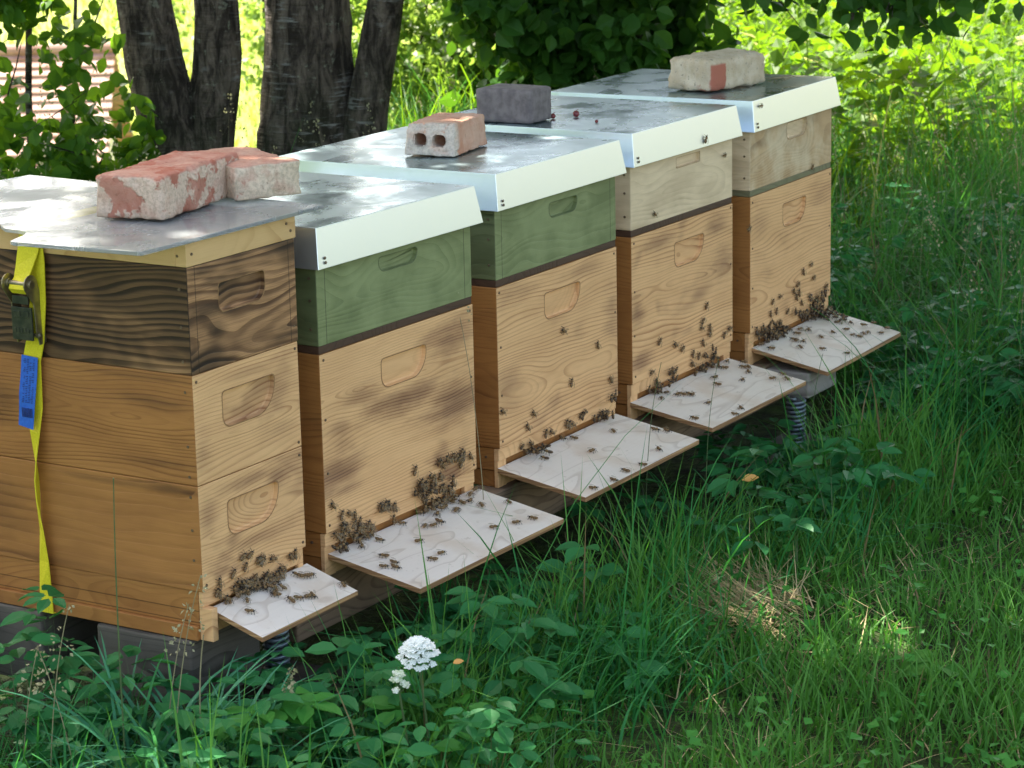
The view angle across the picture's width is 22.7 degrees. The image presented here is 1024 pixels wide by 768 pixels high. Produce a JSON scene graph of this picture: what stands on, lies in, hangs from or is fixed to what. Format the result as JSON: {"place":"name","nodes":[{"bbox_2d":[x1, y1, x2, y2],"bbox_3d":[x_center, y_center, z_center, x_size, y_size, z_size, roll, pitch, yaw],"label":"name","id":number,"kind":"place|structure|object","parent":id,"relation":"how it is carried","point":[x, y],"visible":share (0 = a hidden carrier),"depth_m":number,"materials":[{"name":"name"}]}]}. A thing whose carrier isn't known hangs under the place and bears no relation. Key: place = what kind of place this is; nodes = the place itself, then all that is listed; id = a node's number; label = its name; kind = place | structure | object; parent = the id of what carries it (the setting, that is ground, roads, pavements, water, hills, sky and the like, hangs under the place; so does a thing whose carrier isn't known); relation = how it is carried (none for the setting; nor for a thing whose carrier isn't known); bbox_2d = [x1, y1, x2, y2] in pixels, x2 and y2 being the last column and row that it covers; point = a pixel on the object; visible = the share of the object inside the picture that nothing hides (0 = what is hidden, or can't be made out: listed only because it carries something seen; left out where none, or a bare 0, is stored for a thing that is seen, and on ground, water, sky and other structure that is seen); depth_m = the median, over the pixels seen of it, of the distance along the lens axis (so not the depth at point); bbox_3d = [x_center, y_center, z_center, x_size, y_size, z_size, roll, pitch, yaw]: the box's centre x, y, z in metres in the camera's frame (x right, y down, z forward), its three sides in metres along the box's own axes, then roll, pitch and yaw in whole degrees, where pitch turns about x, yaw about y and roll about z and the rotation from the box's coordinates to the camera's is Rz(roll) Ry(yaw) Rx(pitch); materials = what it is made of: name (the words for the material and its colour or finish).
{"place":"outdoors","nodes":[
{"label":"outdoors","id":0,"kind":"place"},
{"bbox_2d":[2,0,430,159],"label":"meadow grass","id":1,"kind":"structure","parent":0,"point":[186,59],"depth_m":96.28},
{"bbox_2d":[387,38,493,129],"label":"verge grass","id":2,"kind":"structure","parent":0,"point":[421,112],"depth_m":9.45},
{"bbox_2d":[0,0,1023,767],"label":"ground","id":3,"kind":"structure","parent":0,"point":[378,612],"depth_m":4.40,"materials":[{"name":"plant"}]},
{"bbox_2d":[17,644,44,752],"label":"grass stalk","id":4,"kind":"object","parent":3,"relation":"on","point":[23,679],"depth_m":3.54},
{"bbox_2d":[0,633,77,767],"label":"leafy weed","id":5,"kind":"object","parent":3,"relation":"on","point":[42,638],"visible":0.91,"depth_m":3.61,"materials":[{"name":"green plant"}]},
{"bbox_2d":[0,584,103,737],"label":"leafy weed","id":6,"kind":"object","parent":3,"relation":"on","point":[67,664],"visible":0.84,"depth_m":3.67,"materials":[{"name":"green plant"}]},
{"bbox_2d":[33,647,73,766],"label":"grass stalk","id":7,"kind":"object","parent":3,"relation":"on","point":[39,684],"depth_m":3.49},
{"bbox_2d":[43,604,74,766],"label":"grass stalk","id":8,"kind":"object","parent":3,"relation":"on","point":[63,611],"depth_m":3.48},
{"bbox_2d":[12,687,117,761],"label":"leafy weed","id":9,"kind":"object","parent":3,"relation":"on","point":[72,728],"visible":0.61,"depth_m":3.58,"materials":[{"name":"green plant"}]},
{"bbox_2d":[0,42,133,174],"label":"tiled house","id":10,"kind":"structure","parent":3,"relation":"on","point":[11,55],"depth_m":57.64,"materials":[{"name":"ceramic"}]},
{"bbox_2d":[0,683,155,767],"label":"grass tussock","id":11,"kind":"object","parent":3,"relation":"on","point":[33,756],"depth_m":3.57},
{"bbox_2d":[0,0,166,181],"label":"leafy shrub","id":12,"kind":"object","parent":3,"relation":"on","point":[69,155],"visible":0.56,"depth_m":6.61,"materials":[{"name":"green plant"}]},
{"bbox_2d":[39,756,146,767],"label":"leafy weed","id":13,"kind":"object","parent":3,"relation":"on","point":[130,761],"visible":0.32,"depth_m":3.53,"materials":[{"name":"green plant"}]},
{"bbox_2d":[45,711,172,767],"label":"leafy weed","id":14,"kind":"object","parent":3,"relation":"on","point":[95,738],"visible":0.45,"depth_m":3.54,"materials":[{"name":"green plant"}]},
{"bbox_2d":[113,478,125,765],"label":"grass stalk","id":15,"kind":"object","parent":3,"relation":"on","point":[118,628],"depth_m":3.47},
{"bbox_2d":[0,602,260,707],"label":"timber block","id":16,"kind":"object","parent":3,"relation":"on","point":[153,644],"depth_m":3.79,"materials":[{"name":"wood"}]},
{"bbox_2d":[74,645,201,744],"bbox_3d":[-0.527,0.484,3.651,0.170,0.199,0.157,2,14,14],"label":"leafy weed","id":17,"kind":"object","parent":3,"relation":"on","point":[187,680],"visible":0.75,"depth_m":3.63,"materials":[{"name":"green plant"}]},
{"bbox_2d":[116,0,241,159],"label":"cherry tree","id":18,"kind":"object","parent":3,"relation":"on","point":[191,114],"visible":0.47,"depth_m":6.94,"materials":[{"name":"grey plant"}]},
{"bbox_2d":[2,631,355,767],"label":"grass tussock","id":19,"kind":"object","parent":3,"relation":"on","point":[129,741],"depth_m":3.55,"materials":[{"name":"plant"}]},
{"bbox_2d":[164,603,193,732],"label":"grass stalk","id":20,"kind":"object","parent":3,"relation":"on","point":[173,628],"depth_m":3.55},
{"bbox_2d":[106,0,264,91],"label":"leafy shrub","id":21,"kind":"object","parent":3,"relation":"on","point":[251,13],"visible":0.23,"depth_m":13.90,"materials":[{"name":"green plant"}]},
{"bbox_2d":[174,574,207,757],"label":"grass stalk","id":22,"kind":"object","parent":3,"relation":"on","point":[178,625],"depth_m":3.49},
{"bbox_2d":[199,635,203,739],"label":"grass stalk","id":23,"kind":"object","parent":3,"relation":"on","point":[200,681],"depth_m":3.50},
{"bbox_2d":[59,645,374,767],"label":"grass tussock","id":24,"kind":"object","parent":3,"relation":"on","point":[185,757],"depth_m":3.52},
{"bbox_2d":[213,685,342,752],"bbox_3d":[-0.320,0.512,3.529,0.183,0.176,0.178,-1,14,0],"label":"leafy weed","id":25,"kind":"object","parent":3,"relation":"on","point":[297,713],"visible":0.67,"depth_m":3.48,"materials":[{"name":"green plant"}]},
{"bbox_2d":[193,658,363,712],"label":"foundation block","id":26,"kind":"structure","parent":3,"relation":"on","point":[301,670],"depth_m":3.97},
{"bbox_2d":[263,630,290,689],"bbox_3d":[-0.362,0.401,3.910,0.043,0.144,0.043,-1,14,0],"label":"coil spring","id":27,"kind":"object","parent":26,"relation":"on","point":[269,644],"visible":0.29,"depth_m":3.90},
{"bbox_2d":[281,665,297,744],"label":"grass stalk","id":28,"kind":"object","parent":3,"relation":"on","point":[292,682],"depth_m":3.49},
{"bbox_2d":[0,646,600,767],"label":"weeds","id":29,"kind":"object","parent":3,"relation":"on","point":[502,738],"visible":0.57,"depth_m":3.48,"materials":[{"name":"green plant"}]},
{"bbox_2d":[257,637,433,754],"bbox_3d":[-0.239,0.468,3.593,0.264,0.211,0.209,-1,14,0],"label":"leafy weed","id":30,"kind":"object","parent":3,"relation":"on","point":[325,647],"visible":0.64,"depth_m":3.57,"materials":[{"name":"green plant"}]},
{"bbox_2d":[389,666,410,746],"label":"umbel flower","id":31,"kind":"object","parent":3,"relation":"on","point":[400,674],"visible":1,"depth_m":3.45,"materials":[{"name":"white plant"}]},
{"bbox_2d":[395,634,440,740],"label":"umbel flower","id":32,"kind":"object","parent":3,"relation":"on","point":[419,645],"visible":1,"depth_m":3.46,"materials":[{"name":"white plant"}]},
{"bbox_2d":[361,693,488,767],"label":"leafy weed","id":33,"kind":"object","parent":3,"relation":"on","point":[381,702],"visible":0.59,"depth_m":3.52,"materials":[{"name":"green plant"}]},
{"bbox_2d":[350,0,501,128],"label":"leafy shrub","id":34,"kind":"object","parent":3,"relation":"on","point":[422,30],"visible":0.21,"depth_m":9.82,"materials":[{"name":"green plant"}]},
{"bbox_2d":[453,659,463,663],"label":"withered leaf","id":35,"kind":"object","parent":3,"relation":"on","point":[457,661],"visible":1,"depth_m":3.52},
{"bbox_2d":[460,306,489,596],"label":"grass stalk","id":36,"kind":"object","parent":3,"relation":"on","point":[475,414],"depth_m":4.26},
{"bbox_2d":[418,629,585,736],"bbox_3d":[-0.018,0.455,3.652,0.247,0.168,0.180,-1,14,0],"label":"leafy weed","id":37,"kind":"object","parent":3,"relation":"on","point":[541,669],"visible":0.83,"depth_m":3.62,"materials":[{"name":"green plant"}]},
{"bbox_2d":[19,43,1023,415],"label":"seed stalks","id":38,"kind":"object","parent":3,"relation":"on","point":[861,187],"visible":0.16,"depth_m":6.98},
{"bbox_2d":[0,19,1023,340],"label":"seed heads","id":39,"kind":"object","parent":38,"relation":"attached to","point":[764,73],"visible":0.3,"depth_m":6.92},
{"bbox_2d":[397,610,716,758],"bbox_3d":[0.075,0.437,3.820,0.577,0.143,0.492,12,19,43],"label":"grass tussock","id":40,"kind":"object","parent":3,"relation":"on","point":[594,711],"depth_m":3.80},
{"bbox_2d":[289,357,841,642],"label":"timber beam","id":41,"kind":"structure","parent":3,"relation":"on","point":[370,589],"depth_m":4.20,"materials":[{"name":"wood"}]},
{"bbox_2d":[279,126,698,501],"bbox_3d":[-0.045,-0.148,4.651,0.646,0.559,0.459,7,16,30],"label":"beehive","id":42,"kind":"object","parent":41,"relation":"on","point":[543,251],"visible":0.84,"depth_m":4.53,"materials":[{"name":"wood"}]},
{"bbox_2d":[405,112,486,156],"bbox_3d":[-0.119,-0.450,4.587,0.099,0.062,0.166,4,15,21],"label":"holed brick","id":43,"kind":"object","parent":42,"relation":"on","point":[446,134],"visible":1,"depth_m":4.53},
{"bbox_2d":[457,95,805,431],"bbox_3d":[0.208,-0.260,5.089,0.646,0.559,0.459,7,16,30],"label":"beehive","id":44,"kind":"object","parent":41,"relation":"on","point":[674,265],"visible":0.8,"depth_m":4.97,"materials":[{"name":"wood"}]},
{"bbox_2d":[476,83,550,123],"bbox_3d":[0.004,-0.545,4.956,0.126,0.068,0.086,6,16,29],"label":"paving block","id":45,"kind":"object","parent":44,"relation":"on","point":[514,103],"depth_m":4.92,"materials":[{"name":"grey concrete"}]},
{"bbox_2d":[573,109,579,116],"bbox_3d":[0.126,-0.531,4.997,0.014,0.015,0.014,-1,14,0],"label":"cherry","id":46,"kind":"object","parent":44,"relation":"on","point":[576,113],"visible":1,"depth_m":4.99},
{"bbox_2d":[551,69,900,375],"bbox_3d":[0.462,-0.364,5.507,0.641,0.564,0.459,6,16,29],"label":"beehive","id":47,"kind":"object","parent":41,"relation":"on","point":[781,195],"visible":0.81,"depth_m":5.38,"materials":[{"name":"wood"}]},
{"bbox_2d":[331,286,847,553],"bbox_3d":[0.222,0.026,4.809,0.074,0.081,1.998,7,16,30],"label":"bee swarm","id":48,"kind":"object","parent":47,"relation":"on","point":[769,333],"visible":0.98,"depth_m":5.13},
{"bbox_2d":[668,48,764,90],"bbox_3d":[0.436,-0.665,5.395,0.118,0.075,0.213,11,18,41],"label":"brick","id":49,"kind":"object","parent":47,"relation":"on","point":[725,68],"visible":1,"depth_m":5.34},
{"bbox_2d":[767,362,835,397],"bbox_3d":[0.609,-0.015,5.363,0.100,0.054,0.140,7,16,31],"label":"timber block","id":50,"kind":"object","parent":41,"relation":"attached to","point":[824,382],"depth_m":5.31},
{"bbox_2d":[141,336,1023,767],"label":"ground elder","id":51,"kind":"object","parent":3,"relation":"on","point":[829,484],"visible":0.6,"depth_m":4.23,"materials":[{"name":"green plant"}]},
{"bbox_2d":[742,474,758,481],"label":"withered leaf","id":52,"kind":"object","parent":51,"relation":"on","point":[749,477],"visible":0.93,"depth_m":4.53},
{"bbox_2d":[399,522,770,689],"bbox_3d":[0.120,0.344,4.195,0.623,0.177,0.588,-1,14,0],"label":"grass tussock","id":53,"kind":"object","parent":3,"relation":"on","point":[659,606],"depth_m":4.20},
{"bbox_2d":[433,0,771,110],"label":"leafy shrub","id":54,"kind":"object","parent":3,"relation":"on","point":[556,44],"visible":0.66,"depth_m":6.90,"materials":[{"name":"green plant"}]},
{"bbox_2d":[464,551,794,724],"bbox_3d":[0.158,0.407,3.925,0.513,0.170,0.503,-7,15,-24],"label":"grass tussock","id":55,"kind":"object","parent":3,"relation":"on","point":[625,658],"depth_m":3.92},
{"bbox_2d":[257,0,1023,155],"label":"cherry tree","id":56,"kind":"object","parent":3,"relation":"on","point":[308,57],"visible":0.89,"depth_m":6.95,"materials":[{"name":"grey plant"}]},
{"bbox_2d":[645,365,660,553],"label":"grass stalk","id":57,"kind":"object","parent":3,"relation":"on","point":[648,453],"depth_m":4.58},
{"bbox_2d":[705,358,718,546],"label":"grass stalk","id":58,"kind":"object","parent":3,"relation":"on","point":[707,440],"depth_m":4.58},
{"bbox_2d":[409,418,1023,767],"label":"clover","id":59,"kind":"object","parent":3,"relation":"on","point":[691,734],"visible":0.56,"depth_m":3.94,"materials":[{"name":"green plant"}]},
{"bbox_2d":[451,422,1023,767],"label":"dry grass","id":60,"kind":"structure","parent":3,"relation":"on","point":[844,646],"depth_m":4.10,"materials":[{"name":"plant"}]},
{"bbox_2d":[644,519,843,651],"bbox_3d":[0.371,0.339,4.258,0.363,0.164,0.465,2,14,11],"label":"straw patch","id":61,"kind":"object","parent":3,"relation":"on","point":[750,602],"visible":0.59,"depth_m":4.23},
{"bbox_2d":[635,460,853,577],"bbox_3d":[0.425,0.242,4.632,0.432,0.133,0.551,-1,14,0],"label":"grass tussock","id":62,"kind":"object","parent":3,"relation":"on","point":[730,524],"depth_m":4.63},
{"bbox_2d":[742,432,848,471],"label":"foundation block","id":63,"kind":"structure","parent":3,"relation":"on","point":[779,439],"depth_m":5.36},
{"bbox_2d":[786,394,805,443],"bbox_3d":[0.588,0.080,5.280,0.043,0.115,0.043,-1,14,0],"label":"coil spring","id":64,"kind":"object","parent":63,"relation":"on","point":[798,403],"visible":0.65,"depth_m":5.26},
{"bbox_2d":[804,354,822,504],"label":"grass stalk","id":65,"kind":"object","parent":3,"relation":"on","point":[811,413],"depth_m":4.78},
{"bbox_2d":[695,0,1023,201],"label":"sunlit weeds","id":66,"kind":"object","parent":3,"relation":"on","point":[901,64],"visible":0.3,"depth_m":8.81,"materials":[{"name":"plant"}]},
{"bbox_2d":[827,182,1023,429],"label":"leafy weeds","id":67,"kind":"object","parent":3,"relation":"on","point":[1003,354],"visible":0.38,"depth_m":6.27,"materials":[{"name":"green plant"}]},
{"bbox_2d":[899,649,968,682],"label":"leafy weed","id":68,"kind":"object","parent":3,"relation":"on","point":[948,668],"visible":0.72,"depth_m":3.93,"materials":[{"name":"green plant"}]},
{"bbox_3d":[-0.252,0.142,4.843,0.070,0.090,2.480,7,16,31],"label":"timber beam","id":69,"kind":"object","parent":3,"relation":"on","visible":0},
{"bbox_2d":[0,216,357,641],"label":"beehive","id":70,"kind":"object","parent":69,"relation":"on","point":[170,391],"visible":0.96,"depth_m":3.73,"materials":[{"name":"brown wood"}]},
{"bbox_2d":[1,234,55,613],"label":"ratchet strap","id":71,"kind":"object","parent":70,"relation":"attached to","point":[28,280],"visible":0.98,"depth_m":3.73,"materials":[{"name":"fabric"}]},
{"bbox_2d":[0,175,322,255],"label":"metal sheet","id":72,"kind":"object","parent":70,"relation":"on","point":[47,212],"visible":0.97,"depth_m":3.72,"materials":[{"name":"metal"}]},
{"bbox_2d":[96,151,238,219],"bbox_3d":[-0.512,-0.298,3.810,0.117,0.070,0.254,4,15,20],"label":"brick","id":73,"kind":"object","parent":72,"relation":"on","point":[168,185],"visible":0.99,"depth_m":3.72,"materials":[{"name":"brick"}]},
{"bbox_2d":[201,147,300,200],"bbox_3d":[-0.419,-0.327,3.945,0.117,0.058,0.205,-9,16,-29],"label":"brick","id":74,"kind":"object","parent":72,"relation":"on","point":[253,173],"visible":0.66,"depth_m":3.87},
{"bbox_2d":[215,576,222,587],"bbox_3d":[-0.425,0.289,3.716,0.008,0.020,0.013,7,24,31],"label":"honey bee","id":75,"kind":"object","parent":70,"relation":"on","point":[220,582],"visible":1,"depth_m":3.71,"materials":[{"name":"brown"}]},
{"bbox_2d":[218,588,222,599],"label":"honey bee","id":76,"kind":"object","parent":70,"relation":"on","point":[220,594],"visible":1,"depth_m":3.72,"materials":[{"name":"brown"}]},
{"bbox_2d":[223,593,228,604],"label":"honey bee","id":77,"kind":"object","parent":70,"relation":"on","point":[226,599],"visible":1,"depth_m":3.74,"materials":[{"name":"brown"}]},
{"bbox_2d":[230,567,236,578],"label":"honey bee","id":78,"kind":"object","parent":70,"relation":"in","point":[233,573],"visible":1,"depth_m":3.74,"materials":[{"name":"brown"}]},
{"bbox_2d":[230,583,236,593],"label":"honey bee","id":79,"kind":"object","parent":70,"relation":"on","point":[234,588],"visible":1,"depth_m":3.75,"materials":[{"name":"brown"}]},
{"bbox_2d":[235,586,242,596],"bbox_3d":[-0.402,0.307,3.758,0.008,0.013,0.019,34,59,25],"label":"honey bee","id":80,"kind":"object","parent":70,"relation":"on","point":[237,594],"visible":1,"depth_m":3.75,"materials":[{"name":"brown"}]},
{"bbox_2d":[239,551,246,560],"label":"honey bee","id":81,"kind":"object","parent":70,"relation":"in","point":[242,557],"visible":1,"depth_m":3.76,"materials":[{"name":"brown"}]},
{"bbox_2d":[243,561,248,571],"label":"honey bee","id":82,"kind":"object","parent":70,"relation":"in","point":[245,567],"visible":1,"depth_m":3.77,"materials":[{"name":"brown"}]},
{"bbox_2d":[244,608,254,614],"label":"honey bee","id":83,"kind":"object","parent":70,"relation":"on","point":[248,610],"visible":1,"depth_m":3.73,"materials":[{"name":"brown"}]},
{"bbox_2d":[246,548,253,559],"bbox_3d":[-0.387,0.253,3.772,0.008,0.014,0.021,7,40,30],"label":"honey bee","id":84,"kind":"object","parent":70,"relation":"in","point":[249,555],"visible":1,"depth_m":3.77,"materials":[{"name":"brown"}]},
{"bbox_2d":[252,580,258,589],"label":"honey bee","id":85,"kind":"object","parent":70,"relation":"in","point":[254,586],"visible":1,"depth_m":3.79,"materials":[{"name":"brown"}]},
{"bbox_2d":[269,554,277,562],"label":"honey bee","id":86,"kind":"object","parent":70,"relation":"in","point":[272,559],"visible":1,"depth_m":3.82,"materials":[{"name":"brown"}]},
{"bbox_2d":[271,568,279,580],"bbox_3d":[-0.353,0.288,3.834,0.014,0.021,0.008,-23,25,-32],"label":"honey bee","id":87,"kind":"object","parent":70,"relation":"in","point":[277,575],"visible":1,"depth_m":3.83,"materials":[{"name":"brown"}]},
{"bbox_2d":[277,581,286,589],"bbox_3d":[-0.344,0.302,3.816,0.019,0.008,0.013,33,42,-12],"label":"honey bee","id":88,"kind":"object","parent":70,"relation":"on","point":[281,585],"visible":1,"depth_m":3.81,"materials":[{"name":"brown"}]},
{"bbox_2d":[285,595,295,602],"bbox_3d":[-0.329,0.320,3.791,0.014,0.008,0.021,-10,34,-46],"label":"honey bee","id":89,"kind":"object","parent":70,"relation":"on","point":[291,599],"visible":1,"depth_m":3.79,"materials":[{"name":"brown"}]},
{"bbox_2d":[292,547,297,559],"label":"honey bee","id":90,"kind":"object","parent":70,"relation":"on","point":[295,556],"visible":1,"depth_m":3.88,"materials":[{"name":"brown"}]},
{"bbox_2d":[293,595,304,600],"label":"honey bee","id":91,"kind":"object","parent":70,"relation":"on","point":[298,597],"visible":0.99,"depth_m":3.80,"materials":[{"name":"brown"}]},
{"bbox_2d":[306,572,316,577],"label":"honey bee","id":92,"kind":"object","parent":70,"relation":"on","point":[309,574],"visible":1,"depth_m":3.87,"materials":[{"name":"brown"}]},
{"bbox_2d":[259,172,563,593],"bbox_3d":[-0.308,-0.028,4.179,0.644,0.559,0.459,7,16,32],"label":"beehive","id":93,"kind":"object","parent":69,"relation":"on","point":[383,285],"visible":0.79,"depth_m":4.07,"materials":[{"name":"wood"}]},
{"bbox_2d":[331,530,341,540],"bbox_3d":[-0.274,0.237,3.987,0.008,0.021,0.014,-17,45,41],"label":"honey bee","id":94,"kind":"object","parent":93,"relation":"on","point":[335,534],"visible":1,"depth_m":3.99,"materials":[{"name":"brown"}]},
{"bbox_2d":[337,509,344,520],"bbox_3d":[-0.266,0.205,3.993,0.008,0.020,0.013,7,-10,32],"label":"honey bee","id":95,"kind":"object","parent":93,"relation":"in","point":[341,515],"visible":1,"depth_m":3.99,"materials":[{"name":"brown"}]},
{"bbox_2d":[344,522,348,532],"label":"honey bee","id":96,"kind":"object","parent":93,"relation":"in","point":[346,526],"visible":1,"depth_m":4.00,"materials":[{"name":"brown"}]},
{"bbox_2d":[353,509,357,520],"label":"honey bee","id":97,"kind":"object","parent":93,"relation":"in","point":[355,515],"visible":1,"depth_m":4.02,"materials":[{"name":"brown"}]},
{"bbox_2d":[355,524,361,532],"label":"honey bee","id":98,"kind":"object","parent":93,"relation":"in","point":[358,528],"visible":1,"depth_m":4.03,"materials":[{"name":"brown"}]},
{"bbox_2d":[377,553,389,557],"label":"honey bee","id":99,"kind":"object","parent":93,"relation":"on","point":[384,555],"visible":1,"depth_m":4.00,"materials":[{"name":"brown"}]},
{"bbox_2d":[391,564,401,570],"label":"honey bee","id":100,"kind":"object","parent":93,"relation":"on","point":[395,566],"visible":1,"depth_m":3.96,"materials":[{"name":"brown"}]},
{"bbox_2d":[412,464,417,475],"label":"honey bee","id":101,"kind":"object","parent":93,"relation":"in","point":[415,471],"visible":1,"depth_m":4.15,"materials":[{"name":"brown"}]},
{"bbox_2d":[426,556,437,561],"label":"honey bee","id":102,"kind":"object","parent":93,"relation":"on","point":[433,558],"visible":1,"depth_m":4.01,"materials":[{"name":"brown"}]},
{"bbox_2d":[435,518,445,524],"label":"honey bee","id":103,"kind":"object","parent":93,"relation":"on","point":[439,520],"visible":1,"depth_m":4.16,"materials":[{"name":"brown"}]},
{"bbox_2d":[445,485,452,493],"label":"honey bee","id":104,"kind":"object","parent":93,"relation":"in","point":[450,490],"visible":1,"depth_m":4.25,"materials":[{"name":"brown"}]},
{"bbox_2d":[450,474,454,485],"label":"honey bee","id":105,"kind":"object","parent":93,"relation":"in","point":[453,480],"visible":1,"depth_m":4.24,"materials":[{"name":"brown"}]},
{"bbox_2d":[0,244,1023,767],"bbox_3d":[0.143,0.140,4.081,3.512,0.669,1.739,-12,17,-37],"label":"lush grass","id":106,"kind":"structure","parent":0,"point":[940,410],"depth_m":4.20,"materials":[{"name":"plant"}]},
{"bbox_2d":[246,7,1023,467],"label":"tall grass","id":107,"kind":"structure","parent":0,"point":[896,269],"depth_m":6.82,"materials":[{"name":"plant"}]},
{"bbox_2d":[696,0,1023,250],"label":"sunlit grass","id":108,"kind":"structure","parent":0,"point":[868,89],"depth_m":8.46,"materials":[{"name":"plant"}]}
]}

